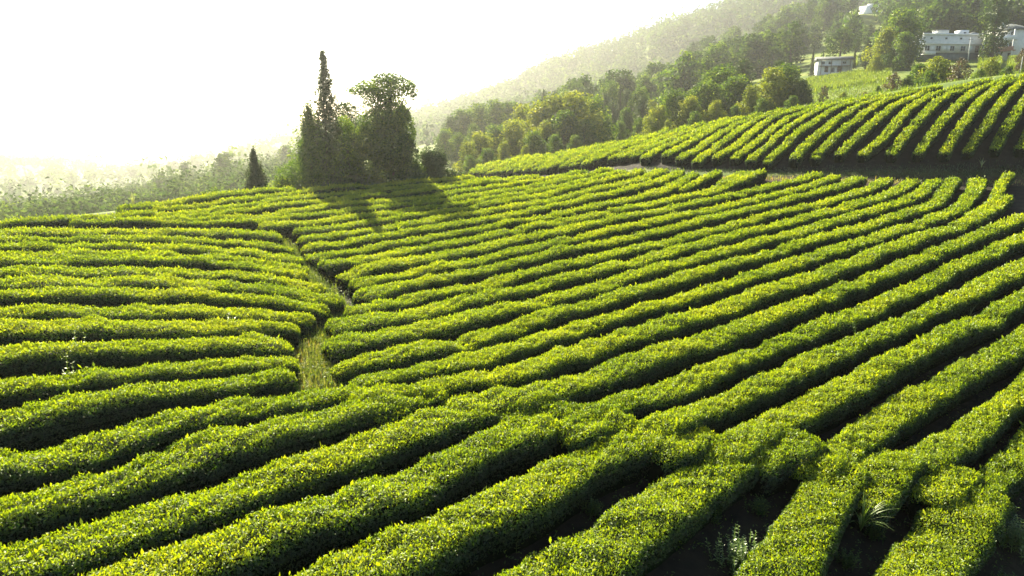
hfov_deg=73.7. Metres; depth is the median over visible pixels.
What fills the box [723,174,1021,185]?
grass
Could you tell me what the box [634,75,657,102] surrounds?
hillside tree
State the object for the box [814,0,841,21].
hillside tree
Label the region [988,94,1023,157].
tea hedge
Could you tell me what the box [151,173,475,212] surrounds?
tea hedge
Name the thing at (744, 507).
undergrowth
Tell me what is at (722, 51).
hillside tree
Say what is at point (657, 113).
broadleaf tree
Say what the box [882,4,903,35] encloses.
hillside tree
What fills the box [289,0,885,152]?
forest
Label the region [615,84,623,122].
conifer
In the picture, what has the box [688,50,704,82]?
hillside tree
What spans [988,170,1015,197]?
tea hedge
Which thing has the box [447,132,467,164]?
broadleaf tree
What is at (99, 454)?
tea hedge
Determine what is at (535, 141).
broadleaf tree
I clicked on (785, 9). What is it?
hillside tree
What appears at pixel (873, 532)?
furrow weed
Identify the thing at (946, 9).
hillside tree
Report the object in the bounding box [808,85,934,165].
tea hedge
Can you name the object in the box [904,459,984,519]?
tea hedge
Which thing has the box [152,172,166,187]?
hillside tree
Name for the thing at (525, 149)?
broadleaf tree
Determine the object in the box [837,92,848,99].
shrub
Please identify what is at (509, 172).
tea hedge
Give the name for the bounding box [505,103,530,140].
broadleaf tree
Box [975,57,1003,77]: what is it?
shrub
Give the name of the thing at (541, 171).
tea hedge
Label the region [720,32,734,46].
hillside tree
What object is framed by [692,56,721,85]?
hillside tree
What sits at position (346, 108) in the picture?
round topped tree
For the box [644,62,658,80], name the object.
hillside tree
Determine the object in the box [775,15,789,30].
hillside tree
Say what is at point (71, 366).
leafy weed
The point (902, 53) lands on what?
broadleaf tree
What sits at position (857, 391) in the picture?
tea hedge
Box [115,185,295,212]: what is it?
tea hedge
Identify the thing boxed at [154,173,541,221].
tea hedge
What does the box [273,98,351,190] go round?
conifer
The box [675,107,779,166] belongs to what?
tea hedge
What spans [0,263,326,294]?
tea hedge
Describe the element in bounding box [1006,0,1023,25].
hillside tree
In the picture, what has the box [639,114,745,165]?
tea hedge
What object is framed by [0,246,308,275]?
tea hedge
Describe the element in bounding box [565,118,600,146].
broadleaf tree
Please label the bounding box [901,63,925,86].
shrub
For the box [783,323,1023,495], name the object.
tea hedge
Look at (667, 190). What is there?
tea hedge
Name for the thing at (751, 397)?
tea hedge
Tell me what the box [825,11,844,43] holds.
hillside tree
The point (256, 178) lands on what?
cypress
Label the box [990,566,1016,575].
furrow weed
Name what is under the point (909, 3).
hillside tree
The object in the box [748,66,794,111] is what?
broadleaf tree
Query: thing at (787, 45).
hillside tree
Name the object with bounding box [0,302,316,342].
tea hedge
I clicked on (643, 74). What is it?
hillside tree
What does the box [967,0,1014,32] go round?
hillside tree
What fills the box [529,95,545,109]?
hillside tree
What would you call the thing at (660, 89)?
hillside tree
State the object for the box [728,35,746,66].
hillside tree
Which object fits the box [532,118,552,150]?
broadleaf tree
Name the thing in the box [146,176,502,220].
tea hedge
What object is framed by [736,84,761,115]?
broadleaf tree
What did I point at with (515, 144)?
broadleaf tree
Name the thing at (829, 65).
farmhouse
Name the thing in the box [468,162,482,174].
tea hedge
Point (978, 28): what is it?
hillside tree
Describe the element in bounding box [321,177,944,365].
tea hedge
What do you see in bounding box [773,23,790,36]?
hillside tree
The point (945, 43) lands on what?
farmhouse
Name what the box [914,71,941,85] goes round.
shrub
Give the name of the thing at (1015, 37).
farmhouse
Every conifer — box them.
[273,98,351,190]
[295,46,365,186]
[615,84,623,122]
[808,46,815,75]
[852,46,856,68]
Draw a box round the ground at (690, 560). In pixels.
[0,0,1023,575]
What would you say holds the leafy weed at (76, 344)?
on the ground at (690, 560)
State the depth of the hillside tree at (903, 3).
299.07 m
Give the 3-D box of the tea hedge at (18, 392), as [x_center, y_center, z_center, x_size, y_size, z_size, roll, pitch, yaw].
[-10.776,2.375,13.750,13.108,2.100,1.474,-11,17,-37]
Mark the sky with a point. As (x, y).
(76, 75)
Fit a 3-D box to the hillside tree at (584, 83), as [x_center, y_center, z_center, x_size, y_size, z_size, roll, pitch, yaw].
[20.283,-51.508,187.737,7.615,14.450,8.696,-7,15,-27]
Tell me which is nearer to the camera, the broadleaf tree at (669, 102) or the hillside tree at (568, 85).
the broadleaf tree at (669, 102)
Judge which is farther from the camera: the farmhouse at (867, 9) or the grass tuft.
the farmhouse at (867, 9)
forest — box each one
[0,99,440,204]
[0,146,355,221]
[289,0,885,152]
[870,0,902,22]
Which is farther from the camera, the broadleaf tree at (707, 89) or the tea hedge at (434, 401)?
the broadleaf tree at (707, 89)
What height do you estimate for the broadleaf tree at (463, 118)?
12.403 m
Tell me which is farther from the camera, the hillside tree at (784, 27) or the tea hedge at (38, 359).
the hillside tree at (784, 27)
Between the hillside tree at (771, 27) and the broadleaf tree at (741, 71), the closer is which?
the broadleaf tree at (741, 71)
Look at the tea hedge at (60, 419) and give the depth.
13.95 m
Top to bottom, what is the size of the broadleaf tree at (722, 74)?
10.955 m
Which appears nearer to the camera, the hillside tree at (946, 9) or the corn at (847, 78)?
the corn at (847, 78)
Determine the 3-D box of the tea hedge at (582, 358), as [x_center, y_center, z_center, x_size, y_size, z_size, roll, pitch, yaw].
[15.656,-1.359,31.414,50.864,2.761,2.114,-12,18,-40]
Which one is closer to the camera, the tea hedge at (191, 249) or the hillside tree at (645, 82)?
the tea hedge at (191, 249)
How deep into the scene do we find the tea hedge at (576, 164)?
73.43 m
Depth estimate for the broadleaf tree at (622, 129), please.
124.15 m
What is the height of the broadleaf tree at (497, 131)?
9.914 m
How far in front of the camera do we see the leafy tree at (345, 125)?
47.63 m
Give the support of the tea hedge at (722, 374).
on the ground at (690, 560)
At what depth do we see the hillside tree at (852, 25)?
258.74 m
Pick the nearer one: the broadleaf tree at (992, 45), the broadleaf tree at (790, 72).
the broadleaf tree at (790, 72)
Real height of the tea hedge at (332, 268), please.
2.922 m
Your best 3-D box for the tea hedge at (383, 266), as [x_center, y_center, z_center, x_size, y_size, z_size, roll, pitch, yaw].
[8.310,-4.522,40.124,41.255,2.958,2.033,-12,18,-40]
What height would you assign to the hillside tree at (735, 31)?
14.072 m
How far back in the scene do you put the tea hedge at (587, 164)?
71.69 m
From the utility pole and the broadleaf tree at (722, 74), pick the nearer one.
the broadleaf tree at (722, 74)
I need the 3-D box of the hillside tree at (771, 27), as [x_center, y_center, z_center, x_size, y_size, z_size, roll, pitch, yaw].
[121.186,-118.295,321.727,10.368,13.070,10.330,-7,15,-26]
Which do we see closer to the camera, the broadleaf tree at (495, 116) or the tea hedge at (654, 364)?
the tea hedge at (654, 364)
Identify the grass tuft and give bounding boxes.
[849,493,889,530]
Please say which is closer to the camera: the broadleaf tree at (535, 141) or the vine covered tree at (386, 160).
the vine covered tree at (386, 160)
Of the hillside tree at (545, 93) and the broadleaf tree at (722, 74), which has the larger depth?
the hillside tree at (545, 93)
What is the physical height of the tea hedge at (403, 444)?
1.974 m
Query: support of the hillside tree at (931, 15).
on the ground at (690, 560)
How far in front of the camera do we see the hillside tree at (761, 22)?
350.53 m
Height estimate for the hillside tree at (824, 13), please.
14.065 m
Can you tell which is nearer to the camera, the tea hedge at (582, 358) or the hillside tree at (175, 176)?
the tea hedge at (582, 358)
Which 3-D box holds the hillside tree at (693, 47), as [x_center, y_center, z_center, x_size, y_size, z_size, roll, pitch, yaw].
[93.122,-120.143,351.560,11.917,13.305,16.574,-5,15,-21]
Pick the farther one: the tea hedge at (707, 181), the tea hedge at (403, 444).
the tea hedge at (707, 181)
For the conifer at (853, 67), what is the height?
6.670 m
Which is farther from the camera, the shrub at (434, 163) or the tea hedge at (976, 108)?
the tea hedge at (976, 108)
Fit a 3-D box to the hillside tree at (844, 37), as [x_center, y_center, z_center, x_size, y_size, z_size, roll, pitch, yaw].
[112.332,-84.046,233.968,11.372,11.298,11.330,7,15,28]
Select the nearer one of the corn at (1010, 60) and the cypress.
the cypress
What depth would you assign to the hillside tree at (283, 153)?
243.33 m
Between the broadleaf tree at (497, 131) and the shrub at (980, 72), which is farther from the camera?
the broadleaf tree at (497, 131)
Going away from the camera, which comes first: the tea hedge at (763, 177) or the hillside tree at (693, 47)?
the tea hedge at (763, 177)
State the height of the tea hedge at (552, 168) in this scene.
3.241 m
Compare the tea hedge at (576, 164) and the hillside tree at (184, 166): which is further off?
the hillside tree at (184, 166)
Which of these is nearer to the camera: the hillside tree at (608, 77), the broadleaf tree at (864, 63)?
the broadleaf tree at (864, 63)
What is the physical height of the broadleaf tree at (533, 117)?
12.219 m
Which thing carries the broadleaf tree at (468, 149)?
on the ground at (690, 560)
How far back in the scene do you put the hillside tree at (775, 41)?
234.69 m
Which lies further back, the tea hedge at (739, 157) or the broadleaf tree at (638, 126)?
the broadleaf tree at (638, 126)
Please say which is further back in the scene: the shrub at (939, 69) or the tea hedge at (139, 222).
the shrub at (939, 69)
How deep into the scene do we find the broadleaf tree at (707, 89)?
116.13 m
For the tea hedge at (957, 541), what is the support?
on the ground at (690, 560)
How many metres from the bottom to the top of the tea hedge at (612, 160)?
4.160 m
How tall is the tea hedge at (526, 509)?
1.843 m
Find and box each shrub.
[198,186,219,195]
[262,174,314,189]
[319,170,380,187]
[389,165,432,180]
[419,145,450,177]
[431,167,464,176]
[817,86,828,101]
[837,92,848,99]
[873,85,881,92]
[881,72,902,91]
[900,75,914,88]
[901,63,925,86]
[912,55,961,83]
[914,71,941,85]
[947,57,973,81]
[972,68,985,78]
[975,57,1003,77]
[998,65,1014,75]
[1014,48,1023,72]
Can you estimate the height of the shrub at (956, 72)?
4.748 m
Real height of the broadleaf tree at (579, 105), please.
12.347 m
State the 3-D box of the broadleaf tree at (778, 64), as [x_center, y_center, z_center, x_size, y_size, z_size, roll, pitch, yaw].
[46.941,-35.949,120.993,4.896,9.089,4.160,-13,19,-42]
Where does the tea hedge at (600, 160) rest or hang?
on the ground at (690, 560)
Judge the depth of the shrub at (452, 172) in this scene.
51.37 m
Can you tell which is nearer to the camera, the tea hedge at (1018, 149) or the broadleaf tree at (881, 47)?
the tea hedge at (1018, 149)
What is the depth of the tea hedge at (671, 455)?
15.12 m
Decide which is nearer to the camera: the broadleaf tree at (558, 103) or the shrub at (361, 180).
the shrub at (361, 180)
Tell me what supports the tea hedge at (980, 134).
on the ground at (690, 560)
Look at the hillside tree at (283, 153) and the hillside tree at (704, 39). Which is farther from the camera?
the hillside tree at (704, 39)
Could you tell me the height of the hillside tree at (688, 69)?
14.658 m
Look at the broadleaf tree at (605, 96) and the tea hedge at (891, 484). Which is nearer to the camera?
the tea hedge at (891, 484)
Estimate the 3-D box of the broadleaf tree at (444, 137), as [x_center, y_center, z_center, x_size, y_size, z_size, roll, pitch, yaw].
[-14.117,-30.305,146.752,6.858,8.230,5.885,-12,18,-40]
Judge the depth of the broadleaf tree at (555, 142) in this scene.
103.32 m
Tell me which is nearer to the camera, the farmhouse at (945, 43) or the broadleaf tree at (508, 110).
the broadleaf tree at (508, 110)
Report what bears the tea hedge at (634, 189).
on the ground at (690, 560)
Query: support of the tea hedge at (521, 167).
on the ground at (690, 560)
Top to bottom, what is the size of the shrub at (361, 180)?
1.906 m
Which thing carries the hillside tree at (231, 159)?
on the ground at (690, 560)
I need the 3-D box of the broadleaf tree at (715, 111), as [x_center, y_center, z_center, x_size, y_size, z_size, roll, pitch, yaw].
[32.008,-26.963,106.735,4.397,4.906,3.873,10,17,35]
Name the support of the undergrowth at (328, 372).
on the ground at (690, 560)
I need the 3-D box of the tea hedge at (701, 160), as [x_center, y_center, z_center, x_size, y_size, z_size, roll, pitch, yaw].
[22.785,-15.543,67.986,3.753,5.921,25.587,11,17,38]
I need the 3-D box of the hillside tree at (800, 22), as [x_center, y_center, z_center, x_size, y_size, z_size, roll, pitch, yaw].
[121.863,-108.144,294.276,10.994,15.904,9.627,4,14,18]
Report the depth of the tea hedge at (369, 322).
28.20 m
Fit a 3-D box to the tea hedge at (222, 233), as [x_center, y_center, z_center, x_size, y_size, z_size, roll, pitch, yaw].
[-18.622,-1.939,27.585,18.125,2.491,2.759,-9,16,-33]
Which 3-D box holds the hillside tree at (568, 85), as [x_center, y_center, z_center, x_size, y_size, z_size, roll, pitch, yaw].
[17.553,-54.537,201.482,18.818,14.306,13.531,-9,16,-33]
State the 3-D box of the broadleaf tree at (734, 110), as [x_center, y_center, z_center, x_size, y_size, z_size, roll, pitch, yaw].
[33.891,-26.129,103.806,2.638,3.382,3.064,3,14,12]
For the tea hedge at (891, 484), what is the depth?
15.42 m
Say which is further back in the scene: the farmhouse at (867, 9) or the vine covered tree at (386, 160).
the farmhouse at (867, 9)
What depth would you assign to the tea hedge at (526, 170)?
80.89 m
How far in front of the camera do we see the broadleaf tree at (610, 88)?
172.41 m
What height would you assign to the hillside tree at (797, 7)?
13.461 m
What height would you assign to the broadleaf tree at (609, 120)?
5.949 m
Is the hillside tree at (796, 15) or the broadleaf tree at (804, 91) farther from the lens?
the hillside tree at (796, 15)
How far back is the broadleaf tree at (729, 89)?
114.28 m
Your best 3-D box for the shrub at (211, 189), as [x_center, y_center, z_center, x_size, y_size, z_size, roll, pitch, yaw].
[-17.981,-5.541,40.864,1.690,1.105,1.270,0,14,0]
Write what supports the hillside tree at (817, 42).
on the ground at (690, 560)
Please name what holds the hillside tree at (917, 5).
on the ground at (690, 560)
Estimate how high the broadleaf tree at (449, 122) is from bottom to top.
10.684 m
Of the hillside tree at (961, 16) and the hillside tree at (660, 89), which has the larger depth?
the hillside tree at (961, 16)
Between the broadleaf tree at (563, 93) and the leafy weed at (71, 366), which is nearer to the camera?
the leafy weed at (71, 366)
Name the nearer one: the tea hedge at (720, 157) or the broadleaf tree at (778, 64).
the tea hedge at (720, 157)
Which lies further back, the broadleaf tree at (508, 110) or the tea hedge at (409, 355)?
the broadleaf tree at (508, 110)
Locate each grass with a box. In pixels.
[282,236,348,394]
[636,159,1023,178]
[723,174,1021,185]
[793,69,1019,107]
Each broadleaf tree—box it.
[433,127,453,163]
[440,115,459,152]
[445,108,483,141]
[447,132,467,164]
[451,140,479,173]
[459,131,499,173]
[462,154,475,174]
[466,123,480,143]
[468,102,493,146]
[474,148,496,167]
[481,98,508,134]
[483,123,514,153]
[491,119,530,159]
[497,140,512,160]
[503,101,517,124]
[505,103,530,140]
[515,100,551,146]
[519,130,546,155]
[520,145,529,155]
[523,91,578,138]
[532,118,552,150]
[543,134,564,154]
[544,109,581,150]
[548,90,608,148]
[556,88,571,109]
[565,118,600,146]
[565,134,582,149]
[581,86,595,99]
[581,94,619,141]
[597,116,613,138]
[598,79,623,112]
[600,92,614,115]
[606,101,618,133]
[614,120,629,141]
[616,107,635,135]
[621,88,632,113]
[627,86,650,117]
[629,117,644,136]
[632,95,650,130]
[638,105,673,135]
[643,100,656,119]
[654,87,687,128]
[662,120,671,129]
[672,95,705,128]
[683,79,727,120]
[688,110,701,125]
[694,63,746,115]
[703,99,726,122]
[707,74,752,114]
[727,105,741,116]
[733,57,755,90]
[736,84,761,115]
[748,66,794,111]
[750,98,768,113]
[765,59,785,95]
[771,62,808,109]
[783,95,799,108]
[790,79,814,106]
[858,38,874,68]
[861,26,900,66]
[866,54,884,71]
[869,5,926,65]
[879,31,918,70]
[978,0,1011,57]
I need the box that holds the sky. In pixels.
[0,0,722,151]
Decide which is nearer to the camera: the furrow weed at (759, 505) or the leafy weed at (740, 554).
the leafy weed at (740, 554)
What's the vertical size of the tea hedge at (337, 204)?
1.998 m
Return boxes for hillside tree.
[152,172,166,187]
[161,175,180,187]
[179,160,195,179]
[211,152,239,182]
[220,151,241,171]
[270,144,294,164]
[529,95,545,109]
[531,90,548,104]
[551,78,579,114]
[567,79,588,95]
[575,73,599,98]
[596,69,617,100]
[610,68,648,107]
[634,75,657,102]
[636,71,650,103]
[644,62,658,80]
[647,71,666,104]
[650,61,668,77]
[651,63,698,104]
[659,50,709,101]
[686,41,700,52]
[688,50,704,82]
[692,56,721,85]
[694,41,739,74]
[697,36,712,51]
[700,35,717,50]
[704,42,735,67]
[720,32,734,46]
[721,38,732,58]
[722,25,741,45]
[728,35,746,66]
[731,32,771,78]
[733,48,759,77]
[747,29,788,67]
[752,13,776,37]
[752,46,792,76]
[764,17,778,29]
[765,23,777,33]
[770,29,797,66]
[773,5,800,22]
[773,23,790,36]
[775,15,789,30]
[777,21,807,63]
[788,17,808,52]
[789,2,808,24]
[791,11,801,20]
[800,24,809,43]
[802,0,817,23]
[802,1,815,23]
[808,23,826,49]
[810,1,836,29]
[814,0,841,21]
[821,25,856,56]
[824,10,846,32]
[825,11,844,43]
[835,8,865,41]
[838,0,862,16]
[839,18,863,50]
[854,36,861,51]
[859,32,869,43]
[866,23,876,34]
[879,11,885,25]
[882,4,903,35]
[899,0,913,8]
[903,0,918,9]
[908,2,922,21]
[911,7,926,30]
[915,0,972,32]
[917,5,956,32]
[922,0,933,8]
[926,0,974,32]
[950,0,982,25]
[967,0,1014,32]
[968,0,1008,33]
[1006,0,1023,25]
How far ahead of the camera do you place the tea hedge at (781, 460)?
15.57 m
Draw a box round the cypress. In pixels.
[242,146,268,189]
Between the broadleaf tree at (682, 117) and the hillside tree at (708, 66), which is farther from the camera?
the hillside tree at (708, 66)
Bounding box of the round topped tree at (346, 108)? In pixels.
[334,98,363,161]
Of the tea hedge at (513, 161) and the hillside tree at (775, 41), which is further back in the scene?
the hillside tree at (775, 41)
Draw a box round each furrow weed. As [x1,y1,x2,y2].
[580,496,603,518]
[743,494,769,514]
[835,548,861,571]
[864,523,887,542]
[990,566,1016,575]
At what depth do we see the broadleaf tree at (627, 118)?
135.05 m
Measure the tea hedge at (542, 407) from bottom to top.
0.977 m
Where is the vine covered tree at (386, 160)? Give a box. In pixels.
[346,72,426,184]
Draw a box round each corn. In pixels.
[804,66,892,91]
[976,54,1003,69]
[1003,54,1023,70]
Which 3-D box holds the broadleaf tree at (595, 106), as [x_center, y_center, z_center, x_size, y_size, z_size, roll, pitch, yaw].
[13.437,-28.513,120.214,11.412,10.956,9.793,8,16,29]
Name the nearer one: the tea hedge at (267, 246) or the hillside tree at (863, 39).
the tea hedge at (267, 246)
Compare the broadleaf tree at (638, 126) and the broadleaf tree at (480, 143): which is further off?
the broadleaf tree at (638, 126)
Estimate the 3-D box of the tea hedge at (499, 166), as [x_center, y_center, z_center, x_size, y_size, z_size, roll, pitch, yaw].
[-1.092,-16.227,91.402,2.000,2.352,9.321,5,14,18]
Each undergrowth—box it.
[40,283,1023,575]
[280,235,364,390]
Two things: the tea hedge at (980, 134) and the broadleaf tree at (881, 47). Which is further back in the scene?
the broadleaf tree at (881, 47)
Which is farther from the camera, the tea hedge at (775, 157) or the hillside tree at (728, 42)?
the hillside tree at (728, 42)
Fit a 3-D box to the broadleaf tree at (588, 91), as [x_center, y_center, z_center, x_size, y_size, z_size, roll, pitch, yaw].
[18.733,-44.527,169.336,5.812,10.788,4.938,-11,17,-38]
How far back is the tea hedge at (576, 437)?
15.30 m
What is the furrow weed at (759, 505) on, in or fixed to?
on the ground at (690, 560)
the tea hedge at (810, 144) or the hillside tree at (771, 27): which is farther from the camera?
the hillside tree at (771, 27)
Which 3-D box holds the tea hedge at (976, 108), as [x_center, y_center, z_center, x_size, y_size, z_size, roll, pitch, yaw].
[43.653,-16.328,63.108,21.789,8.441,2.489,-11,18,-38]
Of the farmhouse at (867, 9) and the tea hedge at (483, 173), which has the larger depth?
the farmhouse at (867, 9)
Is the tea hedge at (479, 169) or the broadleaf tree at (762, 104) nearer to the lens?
the tea hedge at (479, 169)
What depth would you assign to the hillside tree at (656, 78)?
198.84 m
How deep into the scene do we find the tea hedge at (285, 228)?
38.22 m
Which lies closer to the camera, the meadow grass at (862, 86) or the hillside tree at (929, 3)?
the meadow grass at (862, 86)
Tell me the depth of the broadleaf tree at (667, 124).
102.88 m
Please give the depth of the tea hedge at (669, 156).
67.14 m
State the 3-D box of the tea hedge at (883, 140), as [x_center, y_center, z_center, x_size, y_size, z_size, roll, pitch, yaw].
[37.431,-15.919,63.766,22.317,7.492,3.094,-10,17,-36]
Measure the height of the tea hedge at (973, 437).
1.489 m
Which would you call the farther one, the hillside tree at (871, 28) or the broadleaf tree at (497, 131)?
the hillside tree at (871, 28)
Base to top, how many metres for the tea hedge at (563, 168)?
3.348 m
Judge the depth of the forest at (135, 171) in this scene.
592.06 m
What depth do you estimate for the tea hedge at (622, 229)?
34.64 m
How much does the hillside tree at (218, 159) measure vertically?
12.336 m
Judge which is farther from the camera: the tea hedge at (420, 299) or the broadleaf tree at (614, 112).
the broadleaf tree at (614, 112)
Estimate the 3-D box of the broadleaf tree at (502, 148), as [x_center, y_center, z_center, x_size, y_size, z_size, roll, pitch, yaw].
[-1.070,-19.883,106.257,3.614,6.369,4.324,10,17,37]
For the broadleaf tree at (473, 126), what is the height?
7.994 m
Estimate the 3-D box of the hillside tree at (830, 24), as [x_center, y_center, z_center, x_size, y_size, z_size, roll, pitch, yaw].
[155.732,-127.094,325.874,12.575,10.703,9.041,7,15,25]
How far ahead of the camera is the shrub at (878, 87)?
109.40 m
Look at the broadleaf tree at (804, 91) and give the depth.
110.77 m
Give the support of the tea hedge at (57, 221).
on the ground at (690, 560)
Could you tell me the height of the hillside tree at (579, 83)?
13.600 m
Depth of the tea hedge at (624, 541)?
12.55 m
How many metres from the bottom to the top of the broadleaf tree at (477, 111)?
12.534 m
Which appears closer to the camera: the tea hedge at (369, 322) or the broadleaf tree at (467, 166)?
the tea hedge at (369, 322)
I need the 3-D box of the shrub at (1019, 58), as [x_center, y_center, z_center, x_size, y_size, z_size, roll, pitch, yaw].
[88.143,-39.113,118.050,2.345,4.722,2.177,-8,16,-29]
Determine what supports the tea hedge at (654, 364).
on the ground at (690, 560)
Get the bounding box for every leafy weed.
[62,356,74,378]
[70,330,86,373]
[705,523,763,574]
[901,480,946,510]
[997,506,1023,563]
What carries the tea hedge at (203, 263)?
on the ground at (690, 560)
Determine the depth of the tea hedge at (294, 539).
11.31 m
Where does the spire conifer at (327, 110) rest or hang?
on the ground at (690, 560)
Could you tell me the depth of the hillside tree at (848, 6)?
348.29 m
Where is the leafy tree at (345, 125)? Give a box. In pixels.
[331,115,366,178]
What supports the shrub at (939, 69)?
on the ground at (690, 560)
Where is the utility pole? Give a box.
[967,37,973,59]
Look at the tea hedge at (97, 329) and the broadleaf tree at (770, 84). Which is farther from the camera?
the broadleaf tree at (770, 84)
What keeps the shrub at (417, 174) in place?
on the ground at (690, 560)
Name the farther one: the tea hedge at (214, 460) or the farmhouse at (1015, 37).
the farmhouse at (1015, 37)
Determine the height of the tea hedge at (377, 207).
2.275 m
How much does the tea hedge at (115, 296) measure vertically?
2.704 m
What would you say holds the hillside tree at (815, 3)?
on the ground at (690, 560)
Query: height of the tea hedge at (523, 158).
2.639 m
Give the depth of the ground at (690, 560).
47.33 m
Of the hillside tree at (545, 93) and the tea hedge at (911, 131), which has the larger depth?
the hillside tree at (545, 93)
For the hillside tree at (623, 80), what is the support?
on the ground at (690, 560)
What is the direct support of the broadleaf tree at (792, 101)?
on the ground at (690, 560)
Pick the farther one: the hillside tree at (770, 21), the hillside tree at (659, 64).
the hillside tree at (770, 21)
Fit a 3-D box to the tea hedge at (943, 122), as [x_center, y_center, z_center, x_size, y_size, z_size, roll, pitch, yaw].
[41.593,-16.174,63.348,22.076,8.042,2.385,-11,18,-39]
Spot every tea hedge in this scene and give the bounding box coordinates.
[0,208,157,232]
[0,225,282,244]
[0,232,295,255]
[0,239,304,267]
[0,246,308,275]
[0,252,309,282]
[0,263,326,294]
[0,272,344,316]
[0,285,330,329]
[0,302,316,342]
[0,313,300,353]
[0,331,294,383]
[0,354,301,411]
[0,366,298,456]
[0,381,360,505]
[0,392,427,554]
[0,403,498,575]
[68,215,258,231]
[77,411,567,575]
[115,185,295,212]
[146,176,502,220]
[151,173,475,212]
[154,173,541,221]
[178,168,588,223]
[203,166,613,232]
[257,169,627,240]
[279,430,654,575]
[292,168,646,243]
[296,167,669,251]
[300,168,684,257]
[304,171,699,270]
[317,170,760,282]
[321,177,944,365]
[324,176,920,340]
[330,176,962,385]
[335,170,823,291]
[343,176,893,318]
[347,172,840,298]
[347,194,1014,403]
[348,176,988,388]
[352,175,867,306]
[370,388,448,431]
[440,213,1023,420]
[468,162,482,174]
[473,160,492,177]
[479,160,501,177]
[486,158,512,177]
[494,155,522,176]
[494,394,568,427]
[494,447,759,575]
[499,153,530,176]
[506,152,541,176]
[513,152,552,175]
[521,149,564,175]
[531,148,576,174]
[537,145,587,175]
[543,230,1023,424]
[545,142,599,174]
[554,406,636,457]
[558,140,617,173]
[568,134,640,170]
[581,132,652,170]
[593,127,668,167]
[607,124,688,165]
[617,120,706,164]
[618,257,1023,448]
[628,116,730,162]
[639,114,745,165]
[642,425,721,485]
[661,107,785,163]
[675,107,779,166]
[677,168,722,194]
[691,104,799,168]
[707,286,1023,466]
[711,102,822,165]
[715,170,744,185]
[729,99,848,165]
[732,454,870,575]
[744,167,767,188]
[745,94,870,168]
[746,427,828,499]
[762,92,888,169]
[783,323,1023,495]
[788,86,913,167]
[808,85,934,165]
[833,84,942,162]
[849,448,927,533]
[856,80,980,162]
[867,366,1023,479]
[873,484,1016,575]
[884,77,994,162]
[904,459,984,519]
[911,73,1015,161]
[937,72,1023,161]
[959,420,1023,510]
[960,76,1023,159]
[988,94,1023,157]
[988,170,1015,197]
[1012,128,1023,157]
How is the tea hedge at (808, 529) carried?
on the ground at (690, 560)
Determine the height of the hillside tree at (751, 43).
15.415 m
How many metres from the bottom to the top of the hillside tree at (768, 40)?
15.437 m
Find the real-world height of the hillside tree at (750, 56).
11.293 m
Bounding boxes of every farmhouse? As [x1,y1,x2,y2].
[814,56,854,75]
[859,3,881,13]
[915,29,983,61]
[981,24,1023,59]
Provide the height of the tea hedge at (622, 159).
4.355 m
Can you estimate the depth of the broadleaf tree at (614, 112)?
139.85 m
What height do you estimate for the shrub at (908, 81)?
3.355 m
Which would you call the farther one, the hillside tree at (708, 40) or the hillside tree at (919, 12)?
the hillside tree at (708, 40)
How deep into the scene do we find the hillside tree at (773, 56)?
218.71 m
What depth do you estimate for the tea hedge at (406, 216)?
39.21 m
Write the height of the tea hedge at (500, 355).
3.405 m
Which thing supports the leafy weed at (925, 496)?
on the ground at (690, 560)
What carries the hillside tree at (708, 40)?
on the ground at (690, 560)
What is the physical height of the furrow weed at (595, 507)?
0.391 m
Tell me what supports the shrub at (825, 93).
on the ground at (690, 560)
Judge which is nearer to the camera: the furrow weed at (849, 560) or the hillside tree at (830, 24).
the furrow weed at (849, 560)
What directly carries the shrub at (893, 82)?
on the ground at (690, 560)
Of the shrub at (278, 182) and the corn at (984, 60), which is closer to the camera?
the shrub at (278, 182)
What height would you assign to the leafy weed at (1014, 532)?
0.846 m
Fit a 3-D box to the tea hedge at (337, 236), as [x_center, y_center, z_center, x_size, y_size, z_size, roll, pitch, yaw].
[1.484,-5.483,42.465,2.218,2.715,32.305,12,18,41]
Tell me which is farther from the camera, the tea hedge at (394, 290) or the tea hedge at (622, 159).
the tea hedge at (622, 159)
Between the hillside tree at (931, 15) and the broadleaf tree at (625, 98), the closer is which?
the broadleaf tree at (625, 98)
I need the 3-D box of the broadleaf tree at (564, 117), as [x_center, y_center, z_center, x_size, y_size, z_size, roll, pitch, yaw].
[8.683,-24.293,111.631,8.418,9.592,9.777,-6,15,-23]
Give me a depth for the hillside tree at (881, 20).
317.50 m
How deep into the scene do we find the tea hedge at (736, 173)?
50.40 m
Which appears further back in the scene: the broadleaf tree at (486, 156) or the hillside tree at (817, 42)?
the hillside tree at (817, 42)
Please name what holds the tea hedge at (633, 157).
on the ground at (690, 560)
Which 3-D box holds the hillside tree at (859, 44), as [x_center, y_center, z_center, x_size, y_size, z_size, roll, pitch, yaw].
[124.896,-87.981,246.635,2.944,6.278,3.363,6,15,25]
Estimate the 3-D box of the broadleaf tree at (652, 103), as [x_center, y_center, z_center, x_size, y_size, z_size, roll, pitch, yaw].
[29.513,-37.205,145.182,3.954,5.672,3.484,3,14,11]
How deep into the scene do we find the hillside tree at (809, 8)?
357.13 m
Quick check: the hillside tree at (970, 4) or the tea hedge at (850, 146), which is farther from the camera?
the hillside tree at (970, 4)
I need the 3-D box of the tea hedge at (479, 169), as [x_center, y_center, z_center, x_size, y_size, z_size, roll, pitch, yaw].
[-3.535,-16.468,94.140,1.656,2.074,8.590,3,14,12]
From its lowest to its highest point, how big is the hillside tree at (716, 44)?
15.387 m
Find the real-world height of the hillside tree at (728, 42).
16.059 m
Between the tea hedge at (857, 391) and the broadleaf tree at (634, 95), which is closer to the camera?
the tea hedge at (857, 391)

